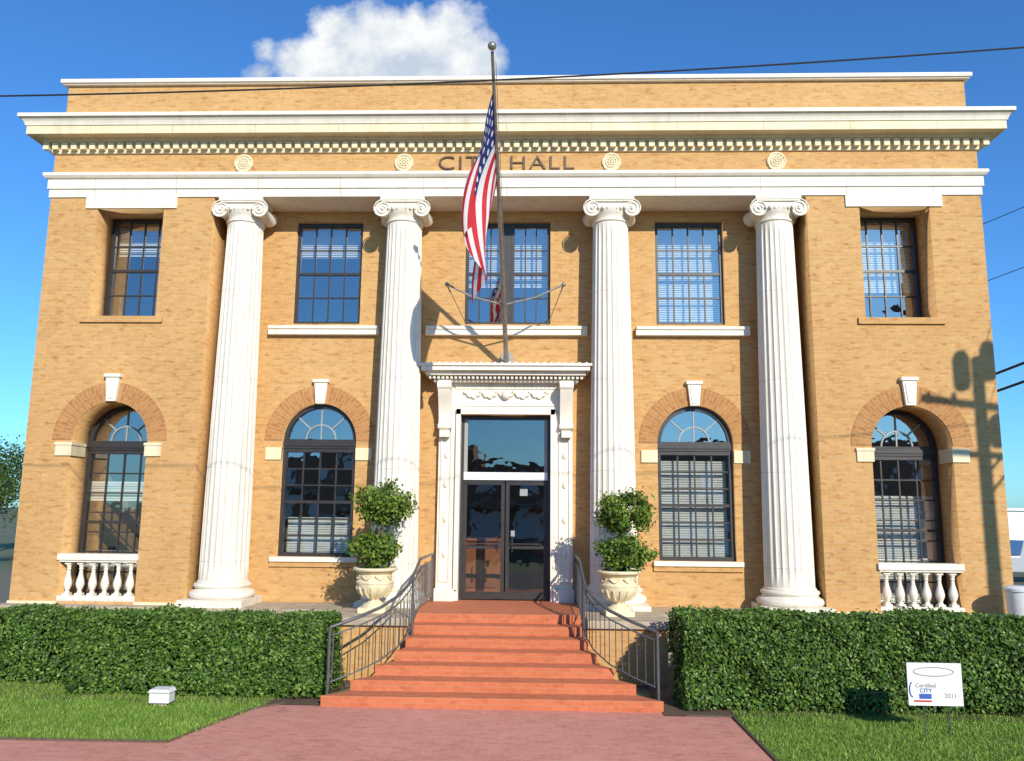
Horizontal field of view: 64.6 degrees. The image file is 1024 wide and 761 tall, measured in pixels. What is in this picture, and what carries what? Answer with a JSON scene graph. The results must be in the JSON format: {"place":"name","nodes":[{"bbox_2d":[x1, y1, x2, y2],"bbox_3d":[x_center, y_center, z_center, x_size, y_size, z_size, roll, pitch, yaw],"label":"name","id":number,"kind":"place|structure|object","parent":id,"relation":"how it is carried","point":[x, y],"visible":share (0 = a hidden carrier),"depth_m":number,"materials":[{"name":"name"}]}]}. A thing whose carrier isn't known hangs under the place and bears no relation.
{"place":"outdoors","nodes":[
{"label":"outdoors","id":0,"kind":"place"},
{"bbox_2d":[82,231,159,590],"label":"windows","id":1,"kind":"structure","parent":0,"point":[132,464],"depth_m":19.38,"materials":[{"name":"glass"}]},
{"bbox_2d":[0,704,778,760],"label":"brick walkway","id":2,"kind":"structure","parent":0,"point":[287,732],"depth_m":10.29,"materials":[{"name":"red brick"}]},
{"bbox_2d":[320,600,663,712],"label":"brick steps","id":3,"kind":"structure","parent":2,"relation":"on","point":[499,654],"depth_m":12.71,"materials":[{"name":"red brick"}]},
{"bbox_2d":[325,553,433,694],"bbox_3d":[-1.875,4.103,14.074,0.694,1.986,3.964,-2,-9,17],"label":"stair railing","id":4,"kind":"object","parent":3,"relation":"on","point":[426,569],"visible":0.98,"depth_m":13.14,"materials":[{"name":"metal"}]},
{"bbox_2d":[419,363,591,602],"bbox_3d":[-0.148,2.055,16.414,3.520,4.780,0.680,0,-9,2],"label":"door surround","id":5,"kind":"object","parent":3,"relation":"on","point":[505,388],"visible":1,"depth_m":16.59,"materials":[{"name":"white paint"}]},
{"bbox_2d":[445,41,565,362],"bbox_3d":[-0.169,-2.830,15.097,2.430,4.653,4.831,0,-9,2],"label":"flagpole","id":6,"kind":"object","parent":5,"relation":"on","point":[506,356],"visible":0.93,"depth_m":15.40,"materials":[{"name":"metal"}]},
{"bbox_2d":[462,95,495,303],"bbox_3d":[-0.574,-3.042,13.926,0.548,3.416,1.186,0,-9,2],"label":"american flag","id":7,"kind":"object","parent":6,"relation":"attached to","point":[479,192],"visible":1,"depth_m":14.03,"materials":[{"name":"fabric"}]},
{"bbox_2d":[424,362,587,362],"bbox_3d":[-0.133,-0.349,16.544,3.370,0.070,0.070,0,-9,2],"label":"surround cresting","id":8,"kind":"object","parent":5,"relation":"on","point":[495,362],"visible":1,"depth_m":16.53,"materials":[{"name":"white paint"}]},
{"bbox_2d":[574,554,659,700],"bbox_3d":[1.402,4.118,13.966,0.694,1.986,3.964,3,-9,-14],"label":"stair railing","id":9,"kind":"object","parent":3,"relation":"on","point":[580,586],"visible":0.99,"depth_m":12.79,"materials":[{"name":"metal"}]},
{"bbox_3d":[12.201,-0.838,8.200,2.028,10.270,0.440,0,-9,2],"label":"utility pole","id":10,"kind":"object","parent":2,"relation":"on","visible":0},
{"bbox_2d":[0,46,1023,96],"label":"overhead wire","id":11,"kind":"object","parent":10,"relation":"attached to","point":[515,78],"visible":1,"depth_m":9.15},
{"bbox_2d":[983,207,1023,223],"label":"overhead wire","id":12,"kind":"object","parent":10,"relation":"attached to","point":[1003,215],"visible":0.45,"depth_m":16.70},
{"bbox_2d":[988,267,1023,280],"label":"overhead wire","id":13,"kind":"object","parent":10,"relation":"attached to","point":[1006,273],"visible":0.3,"depth_m":16.85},
{"bbox_2d":[996,362,1023,374],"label":"overhead wire","id":14,"kind":"object","parent":10,"relation":"attached to","point":[1010,368],"visible":0.14,"depth_m":18.10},
{"bbox_2d":[997,380,1023,391],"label":"overhead wire","id":15,"kind":"object","parent":10,"relation":"attached to","point":[1009,386],"visible":0.11,"depth_m":18.07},
{"bbox_2d":[0,601,919,622],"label":"base ledge","id":16,"kind":"object","parent":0,"point":[279,607],"visible":0.08,"depth_m":15.62,"materials":[{"name":"grey concrete"}]},
{"bbox_2d":[176,579,261,607],"bbox_3d":[-5.743,4.183,16.047,1.260,0.475,1.290,0,-9,2],"label":"column base","id":17,"kind":"object","parent":16,"relation":"on","point":[222,594],"visible":0.91,"depth_m":15.56,"materials":[{"name":"white stone"}]},
{"bbox_2d":[353,581,427,607],"bbox_3d":[-2.345,4.198,15.935,1.260,0.475,1.290,0,-9,2],"label":"column base","id":18,"kind":"object","parent":16,"relation":"on","point":[397,588],"visible":0.27,"depth_m":15.43,"materials":[{"name":"white stone"}]},
{"bbox_2d":[84,225,937,602],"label":"window blinds","id":19,"kind":"object","parent":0,"point":[702,497],"depth_m":17.04,"materials":[{"name":"white plastic"}]},
{"bbox_2d":[0,679,1023,760],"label":"lawn","id":20,"kind":"structure","parent":0,"point":[221,705],"depth_m":10.72,"materials":[{"name":"green plant"}]},
{"bbox_2d":[147,686,176,705],"bbox_3d":[-5.160,4.659,11.930,0.332,0.250,0.250,0,-9,2],"label":"ground floodlight","id":21,"kind":"object","parent":20,"relation":"on","point":[163,695],"visible":1,"depth_m":11.84,"materials":[{"name":"white plastic"}]},
{"bbox_2d":[26,615,679,668],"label":"base wall","id":22,"kind":"structure","parent":20,"relation":"on","point":[670,660],"depth_m":14.99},
{"bbox_2d":[9,197,227,604],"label":"pavilion front wall","id":23,"kind":"structure","parent":22,"relation":"on","point":[167,365],"depth_m":16.51,"materials":[{"name":"brick"}]},
{"bbox_2d":[56,553,138,601],"bbox_3d":[-8.122,3.870,15.936,1.600,0.910,0.280,0,-9,2],"label":"window balustrade","id":24,"kind":"object","parent":23,"relation":"on","point":[95,559],"depth_m":15.87,"materials":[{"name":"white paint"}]},
{"bbox_2d":[52,383,166,439],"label":"brick arch","id":25,"kind":"structure","parent":23,"relation":"attached to","point":[143,404],"depth_m":16.37,"materials":[{"name":"orange brick"}]},
{"bbox_2d":[75,218,947,605],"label":"window frames","id":26,"kind":"structure","parent":23,"relation":"attached to","point":[663,448],"depth_m":16.98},
{"bbox_2d":[105,409,919,446],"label":"fanlight muntins","id":27,"kind":"object","parent":26,"relation":"attached to","point":[673,423],"visible":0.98,"depth_m":16.95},
{"bbox_2d":[86,195,942,208],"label":"window lintels","id":28,"kind":"structure","parent":23,"relation":"on","point":[850,201],"depth_m":16.55,"materials":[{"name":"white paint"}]},
{"bbox_2d":[198,221,263,580],"bbox_3d":[-5.705,0.336,16.675,0.940,7.330,0.940,0,-9,2],"label":"column shaft","id":29,"kind":"object","parent":22,"relation":"on","point":[225,541],"visible":1,"depth_m":16.31,"materials":[{"name":"white stone"}]},
{"bbox_2d":[212,196,276,229],"bbox_3d":[-5.667,-3.529,17.290,1.191,0.538,0.901,0,-9,2],"label":"ionic capital","id":30,"kind":"object","parent":29,"relation":"on","point":[258,210],"visible":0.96,"depth_m":16.93,"materials":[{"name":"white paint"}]},
{"bbox_2d":[370,221,421,583],"bbox_3d":[-2.307,0.351,16.563,0.940,7.330,0.940,0,-9,2],"label":"column shaft","id":31,"kind":"object","parent":22,"relation":"on","point":[397,447],"visible":0.91,"depth_m":16.30,"materials":[{"name":"white stone"}]},
{"bbox_2d":[373,196,432,228],"bbox_3d":[-2.269,-3.514,17.178,1.191,0.538,0.901,0,-9,2],"label":"ionic capital","id":32,"kind":"object","parent":31,"relation":"on","point":[390,209],"visible":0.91,"depth_m":16.81,"materials":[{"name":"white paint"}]},
{"bbox_2d":[7,600,1004,615],"bbox_3d":[-0.184,4.390,15.655,19.370,0.050,0.325,0,-9,2],"label":"pavilion base course","id":33,"kind":"object","parent":22,"relation":"on","point":[54,602],"visible":0.34,"depth_m":15.73,"materials":[{"name":"beige stone"}]},
{"bbox_2d":[248,211,796,607],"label":"central wall","id":34,"kind":"structure","parent":22,"relation":"on","point":[726,367],"depth_m":17.14,"materials":[{"name":"brick"}]},
{"bbox_2d":[264,386,373,440],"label":"brick arch","id":35,"kind":"structure","parent":34,"relation":"attached to","point":[351,407],"depth_m":17.09,"materials":[{"name":"orange brick"}]},
{"bbox_2d":[458,416,550,600],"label":"entrance doors","id":36,"kind":"structure","parent":34,"relation":"attached to","point":[463,593],"depth_m":16.64,"materials":[{"name":"brown metal"}]},
{"bbox_2d":[464,472,546,480],"bbox_3d":[-0.133,1.996,16.869,1.740,0.160,0.120,0,-9,2],"label":"door transom bar","id":37,"kind":"object","parent":36,"relation":"attached to","point":[504,476],"depth_m":16.81,"materials":[{"name":"white paint"}]},
{"bbox_2d":[464,419,547,472],"bbox_3d":[-0.127,1.373,16.963,1.740,1.099,0.090,0,-9,2],"label":"transom frame","id":38,"kind":"object","parent":36,"relation":"attached to","point":[545,446],"visible":1,"depth_m":16.92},
{"bbox_2d":[511,489,527,536],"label":"door notices","id":39,"kind":"object","parent":36,"relation":"attached to","point":[523,492],"depth_m":16.79,"materials":[{"name":"white paper"}]},
{"bbox_2d":[268,325,749,566],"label":"stone sills","id":40,"kind":"structure","parent":34,"relation":"attached to","point":[646,331],"depth_m":17.07,"materials":[{"name":"white stone"}]},
{"bbox_2d":[104,373,918,406],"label":"keystones","id":41,"kind":"object","parent":34,"relation":"attached to","point":[908,386],"visible":1,"depth_m":16.38,"materials":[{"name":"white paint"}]},
{"bbox_2d":[54,442,970,463],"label":"impost blocks","id":42,"kind":"structure","parent":34,"relation":"attached to","point":[956,455],"depth_m":16.25,"materials":[{"name":"beige stone"}]},
{"bbox_2d":[79,316,946,571],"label":"brick sills","id":43,"kind":"structure","parent":34,"relation":"attached to","point":[861,320],"depth_m":16.32,"materials":[{"name":"white stone"}]},
{"bbox_2d":[43,169,988,277],"bbox_3d":[0.181,-2.660,25.748,19.600,0.515,18.280,0,-9,2],"label":"architrave","id":44,"kind":"object","parent":34,"relation":"on","point":[527,190],"visible":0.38,"depth_m":16.90,"materials":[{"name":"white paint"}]},
{"bbox_2d":[54,150,977,171],"bbox_3d":[0.185,-3.137,25.823,19.320,0.450,18.000,0,-9,2],"label":"frieze","id":45,"kind":"object","parent":44,"relation":"on","point":[966,159],"visible":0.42,"depth_m":16.93,"materials":[{"name":"brick"}]},
{"bbox_2d":[439,156,573,169],"bbox_3d":[-0.116,-4.552,16.920,2.830,0.290,0.030,0,-9,2],"label":"city hall lettering","id":46,"kind":"object","parent":45,"relation":"attached to","point":[511,166],"visible":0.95,"depth_m":16.90,"materials":[{"name":"brown metal"}]},
{"bbox_2d":[234,152,785,171],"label":"frieze medallions","id":47,"kind":"object","parent":45,"relation":"attached to","point":[610,161],"visible":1,"depth_m":16.86,"materials":[{"name":"beige stone"}]},
{"bbox_2d":[41,132,991,154],"bbox_3d":[0.189,-3.505,25.882,19.760,0.295,18.440,0,-9,2],"label":"bed mould","id":48,"kind":"object","parent":45,"relation":"on","point":[561,137],"visible":0.39,"depth_m":16.88,"materials":[{"name":"beige stone"}]},
{"bbox_2d":[43,137,989,154],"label":"dentils","id":49,"kind":"object","parent":48,"relation":"attached to","point":[945,142],"visible":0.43,"depth_m":16.85,"materials":[{"name":"beige stone"}]},
{"bbox_2d":[26,119,1007,151],"bbox_3d":[0.191,-3.724,25.917,20.180,0.180,18.860,0,-9,2],"label":"corona","id":50,"kind":"object","parent":48,"relation":"on","point":[996,128],"visible":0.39,"depth_m":16.65,"materials":[{"name":"beige stone"}]},
{"bbox_2d":[17,106,1015,124],"bbox_3d":[0.193,-3.939,25.951,20.410,0.255,19.090,0,-9,2],"label":"cornice crown","id":51,"kind":"object","parent":50,"relation":"on","point":[560,115],"visible":0.38,"depth_m":16.57,"materials":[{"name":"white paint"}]},
{"bbox_2d":[67,80,965,111],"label":"parapet","id":52,"kind":"structure","parent":51,"relation":"on","point":[796,94],"depth_m":17.25,"materials":[{"name":"brick"}]},
{"bbox_2d":[61,72,971,89],"bbox_3d":[0.204,-5.018,26.123,19.380,0.130,18.060,0,-9,2],"label":"parapet coping","id":53,"kind":"object","parent":52,"relation":"on","point":[68,83],"visible":0.33,"depth_m":17.23,"materials":[{"name":"white stone"}]},
{"bbox_2d":[639,388,751,443],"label":"brick arch","id":54,"kind":"structure","parent":34,"relation":"attached to","point":[663,408],"depth_m":16.83,"materials":[{"name":"orange brick"}]},
{"bbox_2d":[590,221,637,585],"bbox_3d":[2.031,0.371,16.420,0.940,7.330,0.940,0,-9,2],"label":"column shaft","id":55,"kind":"object","parent":22,"relation":"on","point":[612,459],"visible":0.84,"depth_m":16.17,"materials":[{"name":"white stone"}]},
{"bbox_2d":[583,195,640,227],"bbox_3d":[2.069,-3.494,17.035,1.191,0.538,0.901,0,-9,2],"label":"ionic capital","id":56,"kind":"object","parent":55,"relation":"on","point":[621,208],"visible":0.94,"depth_m":16.67,"materials":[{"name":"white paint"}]},
{"bbox_2d":[756,220,814,588],"bbox_3d":[5.429,0.387,16.308,0.940,7.330,0.940,0,-9,2],"label":"column shaft","id":57,"kind":"object","parent":22,"relation":"on","point":[788,556],"visible":1,"depth_m":15.94,"materials":[{"name":"white stone"}]},
{"bbox_2d":[743,195,808,228],"bbox_3d":[5.467,-3.478,16.923,1.191,0.538,0.901,0,-9,2],"label":"ionic capital","id":58,"kind":"object","parent":57,"relation":"on","point":[766,208],"visible":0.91,"depth_m":16.56,"materials":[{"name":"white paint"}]},
{"bbox_2d":[794,195,1013,613],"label":"pavilion front wall","id":59,"kind":"structure","parent":22,"relation":"on","point":[851,367],"depth_m":16.00,"materials":[{"name":"brick"}]},
{"bbox_2d":[851,387,972,445],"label":"brick arch","id":60,"kind":"structure","parent":59,"relation":"attached to","point":[879,406],"depth_m":15.85,"materials":[{"name":"orange brick"}]},
{"bbox_2d":[877,562,964,611],"bbox_3d":[7.760,3.943,15.413,1.600,0.910,0.280,0,-9,2],"label":"window balustrade","id":61,"kind":"object","parent":59,"relation":"on","point":[951,570],"depth_m":15.35,"materials":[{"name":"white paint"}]},
{"bbox_2d":[906,662,963,735],"bbox_3d":[5.591,4.216,10.681,0.710,0.940,0.031,0,-9,2],"label":"yard sign","id":62,"kind":"object","parent":20,"relation":"on","point":[934,684],"visible":1,"depth_m":10.71,"materials":[{"name":"white plastic"}]},
{"bbox_2d":[0,669,1023,721],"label":"planting bed soil","id":63,"kind":"structure","parent":0,"point":[671,708],"depth_m":12.18,"materials":[{"name":"brown soil"}]},
{"bbox_2d":[0,602,119,683],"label":"hedge","id":64,"kind":"object","parent":63,"relation":"on","point":[34,643],"visible":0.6,"depth_m":13.31,"materials":[{"name":"green plant"}]},
{"bbox_2d":[63,603,346,697],"bbox_3d":[-4.848,4.309,13.021,4.289,1.296,1.396,0,-9,2],"label":"hedge","id":65,"kind":"object","parent":63,"relation":"on","point":[205,650],"visible":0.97,"depth_m":12.53,"materials":[{"name":"green plant"}]},
{"bbox_2d":[587,628,668,685],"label":"cheek wall","id":66,"kind":"structure","parent":63,"relation":"on","point":[663,655],"depth_m":13.67,"materials":[{"name":"brick"}]},
{"bbox_2d":[585,611,668,629],"bbox_3d":[2.013,4.245,14.359,1.425,0.129,1.410,0,-9,2],"label":"coping","id":67,"kind":"object","parent":66,"relation":"on","point":[656,620],"visible":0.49,"depth_m":13.72,"materials":[{"name":"stone"}]},
{"bbox_2d":[596,569,640,616],"bbox_3d":[1.925,3.816,14.577,0.820,0.785,0.820,0,-9,2],"label":"urn planter","id":68,"kind":"object","parent":67,"relation":"on","point":[618,589],"visible":0.95,"depth_m":14.34,"materials":[{"name":"beige stone"}]},
{"bbox_2d":[591,486,659,572],"bbox_3d":[2.027,2.711,14.708,1.130,1.616,1.249,-8,-13,44],"label":"topiary shrub","id":69,"kind":"object","parent":68,"relation":"on","point":[620,551],"visible":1,"depth_m":14.52,"materials":[{"name":"green plant"}]},
{"bbox_2d":[665,604,1023,716],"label":"hedge","id":70,"kind":"object","parent":63,"relation":"on","point":[760,656],"visible":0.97,"depth_m":11.89,"materials":[{"name":"green plant"}]},
{"bbox_2d":[0,507,1023,699],"bbox_3d":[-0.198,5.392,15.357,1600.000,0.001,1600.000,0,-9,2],"label":"ground","id":71,"kind":"structure","parent":0,"point":[7,541],"depth_m":39.82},
{"bbox_2d":[0,459,19,536],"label":"tree","id":72,"kind":"object","parent":71,"relation":"on","point":[5,500],"visible":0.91,"depth_m":39.11,"materials":[{"name":"green plant"}]},
{"bbox_2d":[0,434,24,511],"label":"tree","id":73,"kind":"object","parent":71,"relation":"on","point":[11,466],"visible":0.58,"depth_m":50.60,"materials":[{"name":"green plant"}]},
{"bbox_2d":[331,625,408,680],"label":"cheek wall","id":74,"kind":"structure","parent":71,"relation":"on","point":[367,671],"depth_m":13.82,"materials":[{"name":"brick"}]},
{"bbox_2d":[337,607,415,625],"bbox_3d":[-2.460,4.224,14.506,1.425,0.129,1.410,0,-9,2],"label":"coping","id":75,"kind":"object","parent":74,"relation":"on","point":[347,613],"visible":0.44,"depth_m":13.88,"materials":[{"name":"stone"}]},
{"bbox_2d":[353,566,397,612],"bbox_3d":[-2.493,3.796,14.723,0.820,0.785,0.820,0,-9,2],"label":"urn planter","id":76,"kind":"object","parent":75,"relation":"on","point":[374,586],"visible":0.98,"depth_m":14.48,"materials":[{"name":"beige stone"}]},
{"bbox_2d":[342,477,418,568],"bbox_3d":[-2.410,2.644,14.963,1.432,1.743,1.282,0,-9,2],"label":"topiary shrub","id":77,"kind":"object","parent":76,"relation":"on","point":[382,507],"visible":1,"depth_m":14.72,"materials":[{"name":"green plant"}]},
{"bbox_2d":[0,702,777,760],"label":"walkway edging","id":78,"kind":"object","parent":71,"relation":"on","point":[755,740],"visible":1,"depth_m":10.11,"materials":[{"name":"brick"}]},
{"bbox_2d":[88,278,935,602],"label":"interior rooms","id":79,"kind":"object","parent":71,"relation":"on","point":[504,444],"visible":0.03,"depth_m":21.99,"materials":[{"name":"paint"}]},
{"bbox_2d":[466,506,543,591],"bbox_3d":[0.092,3.911,18.994,3.940,1.950,1.424,7,-11,-37],"label":"lobby counter","id":80,"kind":"object","parent":79,"relation":"on","point":[482,569],"visible":0.39,"depth_m":17.92,"materials":[{"name":"brown wood"}]},
{"bbox_2d":[863,233,937,594],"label":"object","id":81,"kind":"structure","parent":71,"relation":"on","point":[885,425],"depth_m":19.25,"materials":[{"name":"glass"}]},
{"bbox_2d":[1010,540,1023,572],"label":"pickup truck","id":82,"kind":"object","parent":71,"relation":"on","point":[1017,552],"visible":0.14,"depth_m":34.59,"materials":[{"name":"silver metal"}]},
{"bbox_2d":[0,0,1023,507],"label":"sky","id":83,"kind":"structure","parent":0,"point":[43,43],"materials":[{"name":"blue"}]},
{"bbox_2d":[83,222,941,602],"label":"window muntins","id":84,"kind":"object","parent":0,"point":[677,472],"depth_m":16.90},
{"bbox_2d":[90,121,937,196],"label":"stone joints","id":85,"kind":"object","parent":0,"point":[506,192],"visible":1,"depth_m":16.70,"materials":[{"name":"grey stone"}]},
{"bbox_2d":[585,584,650,611],"bbox_3d":[1.993,4.218,15.793,1.260,0.475,1.290,0,-9,2],"label":"column base","id":86,"kind":"object","parent":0,"point":[637,603],"visible":0.41,"depth_m":15.31,"materials":[{"name":"white stone"}]},
{"bbox_2d":[751,586,835,613],"bbox_3d":[5.391,4.233,15.681,1.260,0.475,1.290,0,-9,2],"label":"column base","id":87,"kind":"object","parent":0,"point":[806,600],"visible":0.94,"depth_m":15.24,"materials":[{"name":"white stone"}]},
{"bbox_2d":[1003,585,1023,623],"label":"trash can","id":88,"kind":"object","parent":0,"point":[1014,596],"visible":0.83,"depth_m":14.52,"materials":[{"name":"white plastic"}]},
{"bbox_2d":[1007,508,1023,539],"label":"warehouse building","id":89,"kind":"structure","parent":0,"point":[1016,522],"depth_m":65.71,"materials":[{"name":"white metal"}]}
]}

